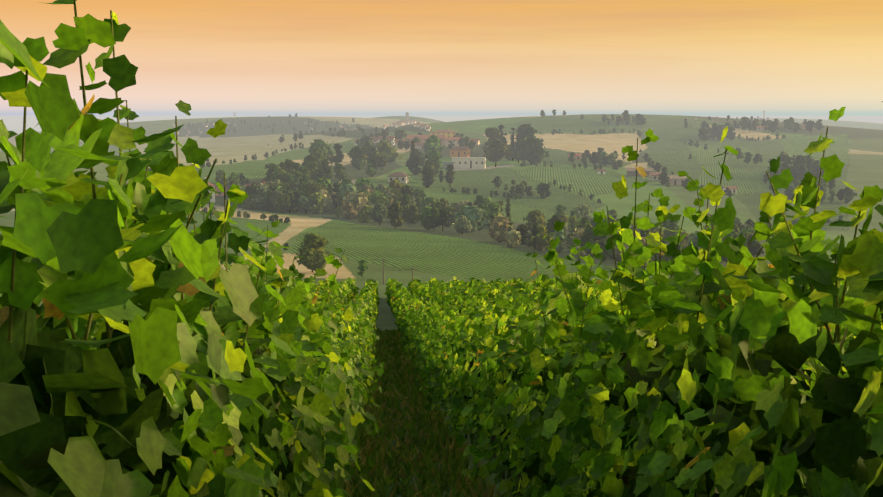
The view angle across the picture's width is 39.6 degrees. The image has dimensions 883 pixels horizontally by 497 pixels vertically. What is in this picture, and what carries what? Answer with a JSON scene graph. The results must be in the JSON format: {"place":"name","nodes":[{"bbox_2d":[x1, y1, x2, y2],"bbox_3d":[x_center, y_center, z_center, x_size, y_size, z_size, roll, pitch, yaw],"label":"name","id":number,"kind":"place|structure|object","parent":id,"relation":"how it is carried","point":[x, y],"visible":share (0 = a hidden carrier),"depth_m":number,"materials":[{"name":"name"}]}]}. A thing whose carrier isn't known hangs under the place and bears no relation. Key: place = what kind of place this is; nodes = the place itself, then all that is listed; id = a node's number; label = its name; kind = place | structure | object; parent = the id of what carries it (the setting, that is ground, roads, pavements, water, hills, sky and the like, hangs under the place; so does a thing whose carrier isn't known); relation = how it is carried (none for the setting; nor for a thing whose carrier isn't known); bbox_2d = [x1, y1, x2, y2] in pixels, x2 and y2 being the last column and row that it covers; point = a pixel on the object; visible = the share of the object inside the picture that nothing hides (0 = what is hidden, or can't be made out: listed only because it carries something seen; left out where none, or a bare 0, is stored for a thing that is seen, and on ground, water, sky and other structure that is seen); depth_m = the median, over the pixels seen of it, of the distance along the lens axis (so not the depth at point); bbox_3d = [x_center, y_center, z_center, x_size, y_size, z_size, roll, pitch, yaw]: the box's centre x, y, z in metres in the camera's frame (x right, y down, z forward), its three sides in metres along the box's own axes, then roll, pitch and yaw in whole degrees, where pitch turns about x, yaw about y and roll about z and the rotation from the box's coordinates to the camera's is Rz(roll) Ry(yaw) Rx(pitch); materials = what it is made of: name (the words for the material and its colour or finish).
{"place":"outdoors","nodes":[
{"label":"outdoors","id":0,"kind":"place"},
{"bbox_2d":[0,114,882,496],"bbox_3d":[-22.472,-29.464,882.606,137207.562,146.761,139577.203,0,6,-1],"label":"terrain","id":1,"kind":"structure","parent":0,"point":[386,250],"depth_m":674.59,"materials":[{"name":"green plant"}]},
{"bbox_2d":[204,177,227,201],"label":"white house","id":2,"kind":"structure","parent":1,"relation":"on","point":[213,195],"depth_m":475.73,"materials":[{"name":"paint"}]},
{"bbox_2d":[265,249,449,284],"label":"posts","id":3,"kind":"object","parent":1,"relation":"on","point":[412,269],"visible":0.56,"depth_m":171.22,"materials":[{"name":"paint"}]},
{"bbox_2d":[387,170,409,182],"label":"house","id":4,"kind":"structure","parent":1,"relation":"on","point":[401,177],"depth_m":580.95,"materials":[{"name":"paint"}]},
{"bbox_2d":[354,129,479,156],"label":"village houses","id":5,"kind":"structure","parent":1,"relation":"on","point":[445,137],"depth_m":996.22,"materials":[{"name":"paint"}]},
{"bbox_2d":[0,0,882,496],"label":"vine leaves","id":6,"kind":"object","parent":1,"relation":"on","point":[80,252],"visible":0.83,"depth_m":4.17,"materials":[{"name":"green plant"}]},
{"bbox_2d":[0,258,882,496],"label":"vine leaves","id":7,"kind":"object","parent":1,"relation":"on","point":[55,393],"visible":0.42,"depth_m":4.52,"materials":[{"name":"green plant"}]},
{"bbox_2d":[171,112,753,147],"bbox_3d":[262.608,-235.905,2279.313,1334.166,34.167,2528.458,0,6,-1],"label":"distant towns","id":8,"kind":"structure","parent":1,"relation":"on","point":[407,121],"depth_m":1356.60,"materials":[{"name":"paint"}]},
{"bbox_2d":[443,157,485,168],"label":"winery building","id":9,"kind":"structure","parent":1,"relation":"on","point":[470,162],"depth_m":737.71,"materials":[{"name":"paint"}]},
{"bbox_2d":[148,109,856,277],"bbox_3d":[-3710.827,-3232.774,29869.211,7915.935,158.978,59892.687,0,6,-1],"label":"trees","id":10,"kind":"object","parent":1,"relation":"on","point":[288,185],"visible":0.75,"depth_m":476.13,"materials":[{"name":"green plant"}]},
{"bbox_2d":[247,282,854,495],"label":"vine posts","id":11,"kind":"object","parent":1,"relation":"on","point":[625,479],"depth_m":14.73,"materials":[{"name":"brown wood"}]},
{"bbox_2d":[269,276,855,356],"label":"vine leaves","id":12,"kind":"object","parent":1,"relation":"on","point":[404,304],"visible":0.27,"depth_m":81.89,"materials":[{"name":"green plant"}]},
{"bbox_2d":[330,328,813,496],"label":"lane grass","id":13,"kind":"structure","parent":1,"relation":"on","point":[420,465],"depth_m":20.20,"materials":[{"name":"green plant"}]},
{"bbox_2d":[567,124,813,192],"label":"village houses","id":14,"kind":"structure","parent":1,"relation":"on","point":[672,180],"depth_m":698.94,"materials":[{"name":"paint"}]},
{"bbox_2d":[0,0,882,115],"label":"sky","id":15,"kind":"structure","parent":0,"point":[215,57],"materials":[{"name":"orange"}]},
{"bbox_2d":[328,294,845,448],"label":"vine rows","id":16,"kind":"object","parent":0,"point":[805,386],"depth_m":15.01,"materials":[{"name":"green plant"}]}
]}

